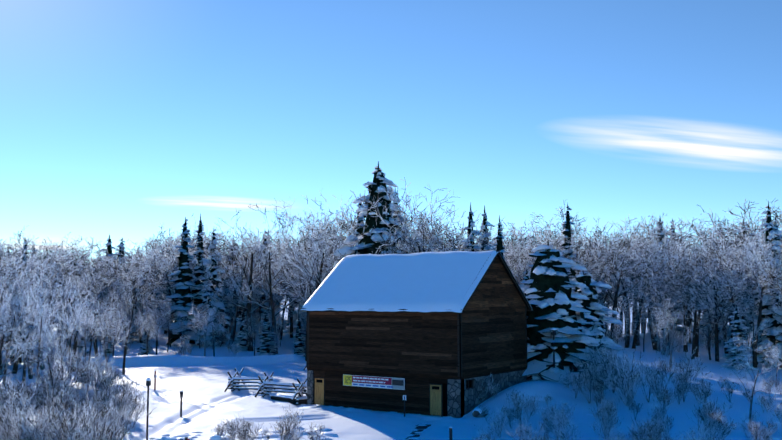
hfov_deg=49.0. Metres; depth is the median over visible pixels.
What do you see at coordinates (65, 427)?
shrub
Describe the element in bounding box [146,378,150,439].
tall pole
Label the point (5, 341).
tree sapling
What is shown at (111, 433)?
shrub
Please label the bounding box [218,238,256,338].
conifer tree
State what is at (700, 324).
conifer tree
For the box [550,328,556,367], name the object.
lamp post
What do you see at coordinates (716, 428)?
shrub
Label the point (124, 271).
deciduous tree
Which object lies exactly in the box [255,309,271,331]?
tree sapling
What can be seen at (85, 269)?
deciduous tree
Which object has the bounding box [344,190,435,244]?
deciduous tree
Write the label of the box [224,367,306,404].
split-rail fence
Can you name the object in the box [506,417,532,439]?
shrub
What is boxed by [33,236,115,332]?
deciduous tree
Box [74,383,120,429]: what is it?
shrub
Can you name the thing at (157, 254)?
deciduous tree
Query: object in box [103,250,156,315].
deciduous tree
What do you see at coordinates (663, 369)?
shrub
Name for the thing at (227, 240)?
deciduous tree
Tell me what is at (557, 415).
shrub
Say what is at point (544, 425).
shrub
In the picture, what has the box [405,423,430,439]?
stone path steps
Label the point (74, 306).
tree sapling
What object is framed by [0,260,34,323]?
deciduous tree
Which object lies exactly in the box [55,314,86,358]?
tree sapling
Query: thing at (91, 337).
tree sapling
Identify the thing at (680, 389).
shrub
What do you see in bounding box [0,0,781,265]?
sky
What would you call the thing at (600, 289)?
conifer tree
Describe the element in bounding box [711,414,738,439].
shrub
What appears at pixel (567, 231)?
tall conifer tree
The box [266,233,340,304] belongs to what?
deciduous tree
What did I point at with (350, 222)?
deciduous tree
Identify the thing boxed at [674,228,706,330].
deciduous tree
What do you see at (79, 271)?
deciduous tree
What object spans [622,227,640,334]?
deciduous tree
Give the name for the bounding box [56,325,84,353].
tree sapling
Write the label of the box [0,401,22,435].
shrub
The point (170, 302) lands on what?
conifer tree
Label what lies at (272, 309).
deciduous tree
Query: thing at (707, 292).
deciduous tree
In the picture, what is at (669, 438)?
shrub
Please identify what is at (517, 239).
deciduous tree
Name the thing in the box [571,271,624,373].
spruce tree
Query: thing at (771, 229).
tall conifer tree
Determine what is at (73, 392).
shrub
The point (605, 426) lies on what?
shrub
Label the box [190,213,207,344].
tall conifer tree
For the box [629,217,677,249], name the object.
deciduous tree
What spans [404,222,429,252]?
deciduous tree
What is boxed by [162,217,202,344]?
tall conifer tree
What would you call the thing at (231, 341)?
shrub
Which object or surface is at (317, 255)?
deciduous tree
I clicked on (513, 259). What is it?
deciduous tree
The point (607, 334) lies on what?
shrub
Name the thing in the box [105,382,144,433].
shrub
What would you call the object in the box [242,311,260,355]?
tree sapling
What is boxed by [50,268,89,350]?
deciduous tree
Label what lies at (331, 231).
deciduous tree
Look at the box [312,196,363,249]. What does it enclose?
deciduous tree
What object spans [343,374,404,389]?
barn banner
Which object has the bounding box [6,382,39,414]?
shrub
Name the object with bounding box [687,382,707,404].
shrub
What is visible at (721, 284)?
deciduous tree
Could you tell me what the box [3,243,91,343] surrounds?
deciduous tree
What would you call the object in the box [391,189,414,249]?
tall conifer tree
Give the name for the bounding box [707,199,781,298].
deciduous tree
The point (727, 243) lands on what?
deciduous tree
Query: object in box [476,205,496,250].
tall conifer tree
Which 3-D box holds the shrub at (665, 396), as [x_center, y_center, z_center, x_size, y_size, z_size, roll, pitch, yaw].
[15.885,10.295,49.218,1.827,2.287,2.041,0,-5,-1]
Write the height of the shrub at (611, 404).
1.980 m
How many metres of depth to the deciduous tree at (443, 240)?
86.93 m
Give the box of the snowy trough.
[269,393,306,404]
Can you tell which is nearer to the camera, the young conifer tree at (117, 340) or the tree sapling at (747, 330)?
the tree sapling at (747, 330)
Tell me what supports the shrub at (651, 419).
on the ground snow
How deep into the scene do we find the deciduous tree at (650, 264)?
80.07 m
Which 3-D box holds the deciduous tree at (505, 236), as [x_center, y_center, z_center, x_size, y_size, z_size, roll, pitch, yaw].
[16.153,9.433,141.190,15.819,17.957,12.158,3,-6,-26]
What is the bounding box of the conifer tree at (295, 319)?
[283,231,313,334]
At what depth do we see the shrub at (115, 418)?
44.31 m
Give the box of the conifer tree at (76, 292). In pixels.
[56,263,88,339]
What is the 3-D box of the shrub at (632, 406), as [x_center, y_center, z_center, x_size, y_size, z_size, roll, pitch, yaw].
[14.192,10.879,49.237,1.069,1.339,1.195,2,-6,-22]
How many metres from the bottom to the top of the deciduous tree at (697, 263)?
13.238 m
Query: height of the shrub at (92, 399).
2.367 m
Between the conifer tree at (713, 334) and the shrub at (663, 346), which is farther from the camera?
the conifer tree at (713, 334)
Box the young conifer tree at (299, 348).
[291,316,305,355]
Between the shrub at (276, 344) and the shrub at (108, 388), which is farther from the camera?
the shrub at (276, 344)
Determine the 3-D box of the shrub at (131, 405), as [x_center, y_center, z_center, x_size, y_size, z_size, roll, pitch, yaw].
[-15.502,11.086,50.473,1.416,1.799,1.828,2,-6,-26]
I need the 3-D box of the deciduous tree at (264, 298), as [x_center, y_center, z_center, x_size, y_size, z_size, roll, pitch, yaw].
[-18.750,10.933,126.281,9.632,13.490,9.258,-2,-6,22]
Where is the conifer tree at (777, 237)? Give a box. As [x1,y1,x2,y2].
[754,218,781,337]
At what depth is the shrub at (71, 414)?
42.00 m
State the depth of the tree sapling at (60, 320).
63.59 m
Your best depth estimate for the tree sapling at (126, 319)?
109.42 m
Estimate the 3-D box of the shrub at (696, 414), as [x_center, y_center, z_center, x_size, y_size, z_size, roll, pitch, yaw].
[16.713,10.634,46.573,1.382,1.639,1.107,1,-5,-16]
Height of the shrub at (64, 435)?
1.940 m
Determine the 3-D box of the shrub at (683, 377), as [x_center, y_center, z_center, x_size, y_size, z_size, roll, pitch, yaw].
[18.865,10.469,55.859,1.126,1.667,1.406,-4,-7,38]
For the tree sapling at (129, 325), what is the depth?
109.71 m
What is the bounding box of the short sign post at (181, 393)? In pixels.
[180,390,182,416]
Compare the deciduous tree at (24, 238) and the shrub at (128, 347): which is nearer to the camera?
the shrub at (128, 347)
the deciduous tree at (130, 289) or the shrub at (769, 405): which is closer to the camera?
the shrub at (769, 405)
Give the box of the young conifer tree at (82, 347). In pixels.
[65,318,90,359]
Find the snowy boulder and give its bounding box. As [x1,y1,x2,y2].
[472,407,488,416]
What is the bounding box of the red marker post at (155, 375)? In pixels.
[154,370,156,389]
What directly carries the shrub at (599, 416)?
on the ground snow
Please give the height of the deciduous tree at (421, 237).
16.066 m
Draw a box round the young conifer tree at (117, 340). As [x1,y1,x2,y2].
[113,320,124,341]
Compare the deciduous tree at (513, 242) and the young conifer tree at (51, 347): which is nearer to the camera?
the young conifer tree at (51, 347)
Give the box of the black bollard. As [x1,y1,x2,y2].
[449,426,451,439]
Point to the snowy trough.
(285, 397)
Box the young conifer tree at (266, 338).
[254,309,278,355]
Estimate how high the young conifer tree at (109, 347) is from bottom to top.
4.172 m
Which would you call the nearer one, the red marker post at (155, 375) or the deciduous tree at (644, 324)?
the red marker post at (155, 375)
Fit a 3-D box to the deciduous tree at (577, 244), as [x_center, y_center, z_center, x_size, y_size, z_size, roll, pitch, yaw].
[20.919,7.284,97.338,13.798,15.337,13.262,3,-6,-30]
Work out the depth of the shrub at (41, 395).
47.90 m
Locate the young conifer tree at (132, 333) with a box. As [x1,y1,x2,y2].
[128,312,139,343]
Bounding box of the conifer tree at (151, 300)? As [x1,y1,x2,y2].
[143,247,161,315]
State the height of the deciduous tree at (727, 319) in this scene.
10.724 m
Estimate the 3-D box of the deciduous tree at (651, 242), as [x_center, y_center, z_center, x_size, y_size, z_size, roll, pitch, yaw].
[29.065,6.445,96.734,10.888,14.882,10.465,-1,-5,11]
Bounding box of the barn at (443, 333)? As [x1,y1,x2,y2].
[301,250,532,417]
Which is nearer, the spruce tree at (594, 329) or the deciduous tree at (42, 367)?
the spruce tree at (594, 329)
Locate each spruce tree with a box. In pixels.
[519,241,621,384]
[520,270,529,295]
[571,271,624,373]
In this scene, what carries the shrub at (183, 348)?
on the ground snow
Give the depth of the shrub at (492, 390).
54.37 m
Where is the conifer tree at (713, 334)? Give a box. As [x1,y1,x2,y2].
[699,245,730,344]
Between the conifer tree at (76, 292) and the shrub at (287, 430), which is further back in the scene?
the conifer tree at (76, 292)
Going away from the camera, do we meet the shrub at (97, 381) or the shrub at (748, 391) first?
the shrub at (748, 391)
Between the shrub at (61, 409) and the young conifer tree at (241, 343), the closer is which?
the shrub at (61, 409)
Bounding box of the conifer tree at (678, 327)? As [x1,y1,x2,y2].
[640,218,682,337]
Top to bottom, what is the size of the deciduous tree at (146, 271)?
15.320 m
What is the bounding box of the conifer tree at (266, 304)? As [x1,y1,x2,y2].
[251,231,288,332]
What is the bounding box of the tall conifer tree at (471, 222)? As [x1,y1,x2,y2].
[458,202,481,250]
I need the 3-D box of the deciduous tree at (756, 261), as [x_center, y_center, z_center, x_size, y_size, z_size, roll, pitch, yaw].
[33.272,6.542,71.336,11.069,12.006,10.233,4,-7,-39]
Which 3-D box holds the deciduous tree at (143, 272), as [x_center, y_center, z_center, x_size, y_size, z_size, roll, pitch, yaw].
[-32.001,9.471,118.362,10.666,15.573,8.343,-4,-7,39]
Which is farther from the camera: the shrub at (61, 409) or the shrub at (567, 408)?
the shrub at (567, 408)
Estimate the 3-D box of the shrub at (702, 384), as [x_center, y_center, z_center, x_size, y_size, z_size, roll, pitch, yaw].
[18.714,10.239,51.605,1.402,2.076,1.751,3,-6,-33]
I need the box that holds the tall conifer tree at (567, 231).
[560,204,580,279]
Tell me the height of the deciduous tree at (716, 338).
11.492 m
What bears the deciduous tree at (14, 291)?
on the ground snow
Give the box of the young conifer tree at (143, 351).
[137,329,153,355]
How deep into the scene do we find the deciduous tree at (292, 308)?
113.14 m
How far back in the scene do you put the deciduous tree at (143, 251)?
149.00 m
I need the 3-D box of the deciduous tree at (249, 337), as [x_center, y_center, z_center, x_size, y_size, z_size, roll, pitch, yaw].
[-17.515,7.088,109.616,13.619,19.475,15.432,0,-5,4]
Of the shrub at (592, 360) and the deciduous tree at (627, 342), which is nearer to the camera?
the shrub at (592, 360)
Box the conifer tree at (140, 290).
[127,247,146,314]
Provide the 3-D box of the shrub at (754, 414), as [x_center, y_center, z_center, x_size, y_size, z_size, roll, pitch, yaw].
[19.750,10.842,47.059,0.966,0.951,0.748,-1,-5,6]
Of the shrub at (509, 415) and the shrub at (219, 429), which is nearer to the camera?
the shrub at (219, 429)
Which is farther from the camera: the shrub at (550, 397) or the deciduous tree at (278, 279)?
the deciduous tree at (278, 279)
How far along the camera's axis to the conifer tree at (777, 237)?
92.09 m
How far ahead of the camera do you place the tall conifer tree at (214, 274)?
116.72 m
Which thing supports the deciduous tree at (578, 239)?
on the ground snow
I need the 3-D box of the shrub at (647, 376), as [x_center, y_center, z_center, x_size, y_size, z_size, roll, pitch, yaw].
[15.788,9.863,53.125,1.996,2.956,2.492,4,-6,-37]
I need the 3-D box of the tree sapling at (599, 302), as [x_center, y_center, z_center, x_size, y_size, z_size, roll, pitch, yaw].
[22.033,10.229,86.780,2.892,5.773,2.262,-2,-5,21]
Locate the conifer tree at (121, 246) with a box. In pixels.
[95,238,146,324]
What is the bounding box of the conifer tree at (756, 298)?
[725,222,758,335]
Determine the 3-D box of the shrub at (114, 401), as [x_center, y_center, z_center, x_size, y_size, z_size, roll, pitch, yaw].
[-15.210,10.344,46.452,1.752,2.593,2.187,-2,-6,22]
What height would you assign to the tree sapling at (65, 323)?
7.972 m
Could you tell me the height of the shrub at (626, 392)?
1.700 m
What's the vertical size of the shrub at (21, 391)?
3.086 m
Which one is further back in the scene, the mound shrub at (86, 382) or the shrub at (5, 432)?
the mound shrub at (86, 382)
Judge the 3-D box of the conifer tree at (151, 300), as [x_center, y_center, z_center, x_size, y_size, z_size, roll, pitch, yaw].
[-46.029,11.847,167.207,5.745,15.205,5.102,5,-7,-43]
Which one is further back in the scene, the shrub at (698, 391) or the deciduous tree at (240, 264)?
the deciduous tree at (240, 264)
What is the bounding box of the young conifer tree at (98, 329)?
[89,315,103,341]
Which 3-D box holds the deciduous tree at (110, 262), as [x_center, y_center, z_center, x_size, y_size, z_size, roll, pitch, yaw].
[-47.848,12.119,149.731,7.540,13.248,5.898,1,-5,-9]
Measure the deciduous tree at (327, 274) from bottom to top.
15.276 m
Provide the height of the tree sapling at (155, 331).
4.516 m
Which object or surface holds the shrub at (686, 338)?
on the ground snow
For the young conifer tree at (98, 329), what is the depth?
120.40 m
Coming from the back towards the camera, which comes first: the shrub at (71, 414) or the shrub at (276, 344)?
the shrub at (276, 344)
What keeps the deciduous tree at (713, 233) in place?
on the ground snow
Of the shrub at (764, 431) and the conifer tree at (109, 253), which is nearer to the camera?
the shrub at (764, 431)
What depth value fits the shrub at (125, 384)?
53.58 m
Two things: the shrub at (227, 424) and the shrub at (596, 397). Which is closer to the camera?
the shrub at (227, 424)
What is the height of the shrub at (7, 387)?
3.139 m
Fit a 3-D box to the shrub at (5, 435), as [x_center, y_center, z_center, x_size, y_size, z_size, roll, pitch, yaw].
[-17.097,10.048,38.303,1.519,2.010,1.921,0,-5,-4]
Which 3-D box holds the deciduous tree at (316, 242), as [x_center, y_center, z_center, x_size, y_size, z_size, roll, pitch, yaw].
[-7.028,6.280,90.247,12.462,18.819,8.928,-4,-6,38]
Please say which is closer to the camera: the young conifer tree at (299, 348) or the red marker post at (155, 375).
the red marker post at (155, 375)
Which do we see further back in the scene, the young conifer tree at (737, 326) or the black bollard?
the young conifer tree at (737, 326)
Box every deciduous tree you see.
[0,225,46,342]
[0,240,61,326]
[0,241,41,283]
[0,241,43,349]
[0,244,69,373]
[0,254,66,361]
[0,254,74,378]
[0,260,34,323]
[0,266,48,328]
[1,249,41,349]
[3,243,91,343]
[6,235,38,256]
[8,243,88,369]
[17,247,71,340]
[20,246,122,371]
[27,237,71,257]
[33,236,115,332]
[35,250,111,356]
[36,236,102,265]
[37,239,101,266]
[39,251,99,328]
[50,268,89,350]
[51,244,108,333]
[57,266,125,341]
[64,254,111,306]
[78,269,139,339]
[80,257,124,322]
[84,255,129,320]
[92,254,138,335]
[93,253,178,342]
[94,246,170,329]
[96,254,136,282]
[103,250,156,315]
[105,239,175,317]
[107,251,158,327]
[122,234,203,339]
[130,238,173,316]
[141,235,192,328]
[142,235,230,304]
[143,233,180,243]
[144,213,226,288]
[147,235,211,325]
[148,237,220,333]
[148,243,194,333]
[153,228,204,286]
[154,243,194,338]
[163,244,235,298]
[192,203,301,350]
[196,210,304,348]
[202,236,282,328]
[217,234,244,254]
[217,252,253,303]
[219,241,260,307]
[219,262,269,327]
[220,196,315,353]
[225,246,304,325]
[230,259,293,336]
[245,230,289,316]
[254,237,301,337]
[256,246,319,336]
[265,195,365,360]
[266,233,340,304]
[267,239,321,339]
[268,237,337,317]
[272,188,371,289]
[280,224,343,284]
[289,235,342,309]
[290,229,341,315]
[291,221,353,298]
[294,212,353,238]
[303,230,411,294]
[309,217,352,243]
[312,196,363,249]
[323,220,352,261]
[329,209,365,230]
[336,177,495,259]
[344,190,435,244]
[357,193,503,253]
[386,184,521,277]
[391,188,526,254]
[397,220,447,252]
[402,211,431,252]
[404,213,462,251]
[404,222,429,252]
[411,218,456,238]
[464,223,538,249]
[489,226,527,253]
[493,236,536,253]
[502,219,595,281]
[502,229,543,255]
[503,231,556,281]
[504,222,585,283]
[504,231,572,273]
[505,225,578,276]
[505,244,529,280]
[508,238,535,262]
[510,215,626,277]
[510,252,534,284]
[514,227,612,288]
[515,212,560,247]
[529,200,588,242]
[536,225,598,280]
[537,222,585,251]
[551,227,630,307]
[553,219,618,301]
[558,219,632,295]
[560,231,675,339]
[575,229,664,337]
[584,234,634,336]
[585,227,673,347]
[587,215,656,336]
[592,245,641,333]
[595,219,676,348]
[608,214,694,338]
[608,236,656,335]
[610,217,704,267]
[610,218,691,349]
[616,231,668,345]
[619,241,697,354]
[621,219,699,254]
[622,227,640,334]
[622,227,692,351]
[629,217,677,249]
[629,226,696,344]
[632,241,675,332]
[639,226,694,293]
[639,251,732,358]
[642,226,741,351]
[647,242,715,337]
[655,233,735,333]
[658,234,731,343]
[660,235,740,356]
[670,244,741,348]
[673,216,757,335]
[673,222,761,334]
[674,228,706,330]
[677,205,781,343]
[679,237,765,320]
[682,219,762,347]
[682,245,756,355]
[688,229,770,361]
[689,231,753,342]
[697,222,781,362]
[703,212,781,367]
[705,206,781,306]
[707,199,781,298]
[726,241,781,303]
[730,201,781,248]
[753,247,781,318]
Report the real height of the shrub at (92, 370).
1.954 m
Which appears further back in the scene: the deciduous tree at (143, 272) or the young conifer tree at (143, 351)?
the deciduous tree at (143, 272)
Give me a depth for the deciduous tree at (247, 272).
135.06 m
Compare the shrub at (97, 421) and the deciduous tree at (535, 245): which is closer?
the shrub at (97, 421)
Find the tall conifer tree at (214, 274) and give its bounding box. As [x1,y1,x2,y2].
[195,230,230,345]
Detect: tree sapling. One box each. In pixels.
[0,252,61,382]
[0,268,44,383]
[0,283,17,333]
[0,295,47,380]
[0,315,19,374]
[8,274,76,388]
[15,306,38,339]
[19,323,81,403]
[20,275,96,384]
[33,247,98,379]
[53,290,104,383]
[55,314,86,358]
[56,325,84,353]
[59,299,87,355]
[74,298,113,363]
[85,341,115,410]
[92,296,129,374]
[92,322,104,346]
[98,311,118,342]
[99,299,125,348]
[102,308,132,355]
[103,265,150,374]
[109,302,137,332]
[114,291,127,314]
[116,310,136,338]
[131,298,160,339]
[133,306,155,342]
[135,308,160,353]
[139,317,162,354]
[141,291,174,354]
[146,299,170,345]
[148,289,173,346]
[157,305,177,351]
[171,310,191,347]
[181,299,218,355]
[192,310,208,347]
[198,307,225,355]
[221,294,243,337]
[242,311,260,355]
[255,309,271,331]
[258,312,281,338]
[260,307,286,336]
[276,319,285,345]
[290,294,307,334]
[294,304,306,329]
[598,294,621,334]
[603,299,629,343]
[606,302,630,341]
[625,303,657,351]
[645,293,690,366]
[647,284,680,348]
[647,300,669,354]
[648,308,679,350]
[682,282,727,359]
[703,297,744,353]
[717,336,781,427]
[726,290,777,367]
[762,340,781,386]
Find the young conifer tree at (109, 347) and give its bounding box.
[100,319,113,356]
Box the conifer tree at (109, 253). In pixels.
[100,234,116,260]
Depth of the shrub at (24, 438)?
38.46 m
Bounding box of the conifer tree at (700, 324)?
[697,235,729,332]
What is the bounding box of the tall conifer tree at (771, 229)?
[747,201,781,367]
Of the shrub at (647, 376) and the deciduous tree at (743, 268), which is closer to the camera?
the shrub at (647, 376)
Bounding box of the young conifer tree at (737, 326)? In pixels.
[722,306,756,369]
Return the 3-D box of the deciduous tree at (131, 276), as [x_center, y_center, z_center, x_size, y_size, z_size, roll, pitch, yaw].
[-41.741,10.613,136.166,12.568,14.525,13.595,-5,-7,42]
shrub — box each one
[0,372,50,409]
[0,376,35,409]
[0,381,22,424]
[0,383,44,432]
[0,398,60,439]
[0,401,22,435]
[0,418,12,438]
[0,422,22,439]
[1,403,29,436]
[4,372,31,402]
[6,372,45,412]
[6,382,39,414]
[11,405,54,439]
[13,424,51,439]
[16,406,68,439]
[19,377,63,415]
[27,366,57,386]
[27,384,78,423]
[27,421,61,439]
[32,397,82,422]
[32,401,92,439]
[33,369,80,399]
[35,376,63,400]
[39,391,75,427]
[40,345,119,389]
[46,352,59,369]
[48,391,117,437]
[49,428,86,439]
[53,418,82,439]
[55,373,86,395]
[62,416,86,439]
[63,388,79,402]
[67,425,110,439]
[73,423,89,439]
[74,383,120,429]
[76,366,93,391]
[77,399,99,430]
[78,384,122,415]
[79,396,125,439]
[80,362,101,387]
[83,370,109,392]
[86,402,117,423]
[86,411,112,434]
[87,362,121,393]
[87,423,125,439]
[91,406,127,432]
[95,363,128,393]
[95,386,130,432]
[97,382,116,399]
[101,397,159,439]
[102,389,146,424]
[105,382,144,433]
[110,371,141,399]
[117,407,136,432]
[121,341,131,354]
[121,393,138,414]
[172,336,191,354]
[207,333,223,348]
[211,417,227,437]
[216,330,228,346]
[223,419,236,438]
[224,412,245,438]
[225,336,235,352]
[225,419,262,439]
[228,421,251,439]
[230,345,239,354]
[234,421,250,433]
[261,428,272,439]
[270,405,305,439]
[272,337,280,352]
[277,409,303,437]
[288,430,302,439]
[303,419,325,439]
[472,431,486,439]
[474,422,500,439]
[479,406,491,420]
[481,374,493,396]
[482,383,500,397]
[485,405,506,436]
[501,405,516,428]
[502,422,548,439]
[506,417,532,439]
[507,394,535,424]
[508,385,525,408]
[517,388,550,417]
[537,402,553,432]
[539,414,556,435]
[543,394,551,406]
[545,401,572,435]
[545,415,570,438]
[549,400,574,426]
[549,418,580,439]
[558,366,573,387]
[563,373,588,397]
[565,364,603,403]
[566,343,612,383]
[584,364,610,402]
[587,396,615,425]
[588,413,623,439]
[590,349,646,405]
[590,400,620,436]
[591,376,608,399]
[592,369,615,397]
[593,389,604,406]
[594,346,618,374]
[600,350,629,392]
[605,325,624,345]
[606,352,633,384]
[606,426,625,439]
[615,431,629,439]
[619,385,636,409]
[621,329,634,341]
[621,375,642,398]
[627,358,663,401]
[628,400,642,418]
[628,417,670,439]
[632,412,665,439]
[645,351,678,398]
[646,403,666,423]
[648,408,680,439]
[649,382,679,416]
[658,336,676,356]
[660,432,680,439]
[665,370,692,401]
[668,329,689,351]
[668,379,687,403]
[670,346,710,388]
[675,370,688,384]
[676,423,716,439]
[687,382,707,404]
[688,376,714,406]
[688,403,709,429]
[696,398,718,428]
[698,395,732,432]
[699,420,719,438]
[700,332,714,351]
[700,408,738,439]
[701,430,715,439]
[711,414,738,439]
[717,377,737,401]
[733,385,756,401]
[737,415,754,435]
[744,418,778,439]
[745,411,759,425]
[755,393,773,412]
[760,395,774,411]
[761,373,781,402]
[762,425,774,439]
[765,417,777,431]
[766,402,781,421]
[774,407,781,424]
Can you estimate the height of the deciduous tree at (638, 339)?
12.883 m
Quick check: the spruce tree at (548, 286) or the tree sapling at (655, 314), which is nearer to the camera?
the spruce tree at (548, 286)
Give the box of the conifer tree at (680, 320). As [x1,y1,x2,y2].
[668,219,693,324]
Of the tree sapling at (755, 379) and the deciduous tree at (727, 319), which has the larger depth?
the deciduous tree at (727, 319)
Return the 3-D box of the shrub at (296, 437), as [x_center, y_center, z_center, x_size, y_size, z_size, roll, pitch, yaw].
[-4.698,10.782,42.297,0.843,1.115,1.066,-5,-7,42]
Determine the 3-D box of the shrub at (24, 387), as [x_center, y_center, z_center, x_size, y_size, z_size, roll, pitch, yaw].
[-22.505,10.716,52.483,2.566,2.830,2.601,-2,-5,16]
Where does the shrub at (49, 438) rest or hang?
on the ground snow
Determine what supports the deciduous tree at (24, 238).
on the ground snow
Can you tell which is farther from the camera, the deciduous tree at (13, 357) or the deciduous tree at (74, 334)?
the deciduous tree at (13, 357)
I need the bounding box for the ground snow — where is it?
[0,292,781,439]
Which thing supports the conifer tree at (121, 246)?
on the ground snow
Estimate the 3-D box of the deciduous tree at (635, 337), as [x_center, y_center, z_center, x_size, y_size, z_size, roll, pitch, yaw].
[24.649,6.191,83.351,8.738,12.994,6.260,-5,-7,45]
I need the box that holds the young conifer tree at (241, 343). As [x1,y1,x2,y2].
[230,309,253,350]
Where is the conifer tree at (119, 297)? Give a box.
[105,257,127,327]
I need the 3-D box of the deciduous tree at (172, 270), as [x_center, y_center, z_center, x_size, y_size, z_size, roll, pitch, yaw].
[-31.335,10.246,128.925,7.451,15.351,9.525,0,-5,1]
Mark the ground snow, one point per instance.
(198, 378)
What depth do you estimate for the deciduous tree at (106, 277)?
125.24 m
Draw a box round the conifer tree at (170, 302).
[160,250,175,323]
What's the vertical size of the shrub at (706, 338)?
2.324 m
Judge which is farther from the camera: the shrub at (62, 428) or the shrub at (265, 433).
the shrub at (265, 433)
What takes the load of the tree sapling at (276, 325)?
on the ground snow
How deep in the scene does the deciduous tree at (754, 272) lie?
70.36 m
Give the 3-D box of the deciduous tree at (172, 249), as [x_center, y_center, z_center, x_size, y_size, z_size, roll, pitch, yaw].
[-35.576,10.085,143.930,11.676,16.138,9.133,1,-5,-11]
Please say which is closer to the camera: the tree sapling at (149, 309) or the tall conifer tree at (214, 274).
the tree sapling at (149, 309)
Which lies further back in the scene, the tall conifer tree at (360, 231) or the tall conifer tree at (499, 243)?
the tall conifer tree at (360, 231)
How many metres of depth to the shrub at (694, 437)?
39.35 m
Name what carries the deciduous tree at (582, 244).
on the ground snow
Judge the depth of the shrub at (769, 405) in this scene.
49.20 m
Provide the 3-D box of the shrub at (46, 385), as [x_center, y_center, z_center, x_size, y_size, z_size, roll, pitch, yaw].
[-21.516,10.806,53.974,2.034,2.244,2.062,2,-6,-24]
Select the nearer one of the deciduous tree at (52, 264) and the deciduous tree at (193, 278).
the deciduous tree at (52, 264)
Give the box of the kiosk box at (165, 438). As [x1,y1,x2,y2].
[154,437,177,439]
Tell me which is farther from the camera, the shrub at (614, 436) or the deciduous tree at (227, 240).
the deciduous tree at (227, 240)
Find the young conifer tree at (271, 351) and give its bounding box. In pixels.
[268,339,274,354]
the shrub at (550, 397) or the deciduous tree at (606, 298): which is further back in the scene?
the deciduous tree at (606, 298)
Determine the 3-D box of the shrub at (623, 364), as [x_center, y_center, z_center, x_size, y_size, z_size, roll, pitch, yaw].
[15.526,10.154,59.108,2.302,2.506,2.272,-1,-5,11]
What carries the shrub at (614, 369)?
on the ground snow
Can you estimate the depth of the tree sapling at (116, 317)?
106.03 m
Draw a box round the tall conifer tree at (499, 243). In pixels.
[493,215,506,257]
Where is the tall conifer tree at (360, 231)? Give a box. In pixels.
[353,195,364,254]
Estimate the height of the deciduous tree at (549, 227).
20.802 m
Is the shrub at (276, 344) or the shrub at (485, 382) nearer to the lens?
the shrub at (485, 382)
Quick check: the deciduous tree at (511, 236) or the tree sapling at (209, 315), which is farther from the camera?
the deciduous tree at (511, 236)
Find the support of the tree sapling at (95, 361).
on the ground snow
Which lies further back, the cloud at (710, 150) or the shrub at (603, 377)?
the cloud at (710, 150)
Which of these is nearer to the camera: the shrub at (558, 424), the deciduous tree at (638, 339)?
the shrub at (558, 424)
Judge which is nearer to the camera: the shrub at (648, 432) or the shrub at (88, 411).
the shrub at (648, 432)
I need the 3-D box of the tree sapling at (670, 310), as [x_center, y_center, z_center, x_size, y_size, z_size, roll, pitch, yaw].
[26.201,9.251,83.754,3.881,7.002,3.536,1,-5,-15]
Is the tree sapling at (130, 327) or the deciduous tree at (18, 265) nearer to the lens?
the tree sapling at (130, 327)
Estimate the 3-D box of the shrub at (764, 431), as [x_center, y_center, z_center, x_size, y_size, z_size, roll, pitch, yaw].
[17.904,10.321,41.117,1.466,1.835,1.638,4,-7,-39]
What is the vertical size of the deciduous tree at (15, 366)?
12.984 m
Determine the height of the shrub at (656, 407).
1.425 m
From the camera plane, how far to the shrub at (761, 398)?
49.05 m
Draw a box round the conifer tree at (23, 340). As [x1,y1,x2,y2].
[1,240,44,362]
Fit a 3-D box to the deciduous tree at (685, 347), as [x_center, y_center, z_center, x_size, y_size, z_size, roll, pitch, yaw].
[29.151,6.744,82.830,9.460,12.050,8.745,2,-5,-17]
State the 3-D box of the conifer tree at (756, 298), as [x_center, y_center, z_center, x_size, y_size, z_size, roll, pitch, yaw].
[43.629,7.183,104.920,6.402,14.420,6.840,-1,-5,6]
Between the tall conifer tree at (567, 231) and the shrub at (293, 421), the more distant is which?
the tall conifer tree at (567, 231)
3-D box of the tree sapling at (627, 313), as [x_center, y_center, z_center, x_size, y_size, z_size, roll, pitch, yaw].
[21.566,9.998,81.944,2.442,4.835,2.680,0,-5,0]
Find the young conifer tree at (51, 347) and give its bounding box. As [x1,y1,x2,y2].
[44,341,53,361]
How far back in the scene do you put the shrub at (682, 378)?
53.12 m
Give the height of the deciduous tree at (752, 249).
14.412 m
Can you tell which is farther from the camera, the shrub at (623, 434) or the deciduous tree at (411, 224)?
the deciduous tree at (411, 224)
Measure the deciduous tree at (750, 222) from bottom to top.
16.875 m
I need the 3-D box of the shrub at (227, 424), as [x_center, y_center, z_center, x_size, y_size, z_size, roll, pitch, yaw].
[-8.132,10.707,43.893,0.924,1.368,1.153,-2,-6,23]
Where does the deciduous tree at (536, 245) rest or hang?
on the ground snow
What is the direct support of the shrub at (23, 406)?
on the ground snow
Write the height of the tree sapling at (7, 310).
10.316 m
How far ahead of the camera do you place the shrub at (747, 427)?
44.36 m
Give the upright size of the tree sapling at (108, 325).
7.941 m
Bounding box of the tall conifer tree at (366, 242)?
[333,161,406,255]
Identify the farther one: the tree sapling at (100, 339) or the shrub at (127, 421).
the tree sapling at (100, 339)
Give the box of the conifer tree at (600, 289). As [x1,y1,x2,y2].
[578,237,615,336]
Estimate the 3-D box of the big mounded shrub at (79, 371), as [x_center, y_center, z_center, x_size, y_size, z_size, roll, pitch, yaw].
[-20.205,9.642,55.134,4.897,3.012,3.792,-2,-5,21]
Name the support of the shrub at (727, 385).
on the ground snow
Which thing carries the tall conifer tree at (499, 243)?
on the ground snow
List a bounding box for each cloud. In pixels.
[2,238,78,250]
[167,198,274,208]
[593,128,781,160]
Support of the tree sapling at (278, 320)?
on the ground snow
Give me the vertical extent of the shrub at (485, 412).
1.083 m
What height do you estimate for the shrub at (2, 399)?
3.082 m
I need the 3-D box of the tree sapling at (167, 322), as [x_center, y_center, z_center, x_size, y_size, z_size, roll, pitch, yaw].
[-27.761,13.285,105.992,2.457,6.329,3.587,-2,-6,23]
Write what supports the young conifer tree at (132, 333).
on the ground snow

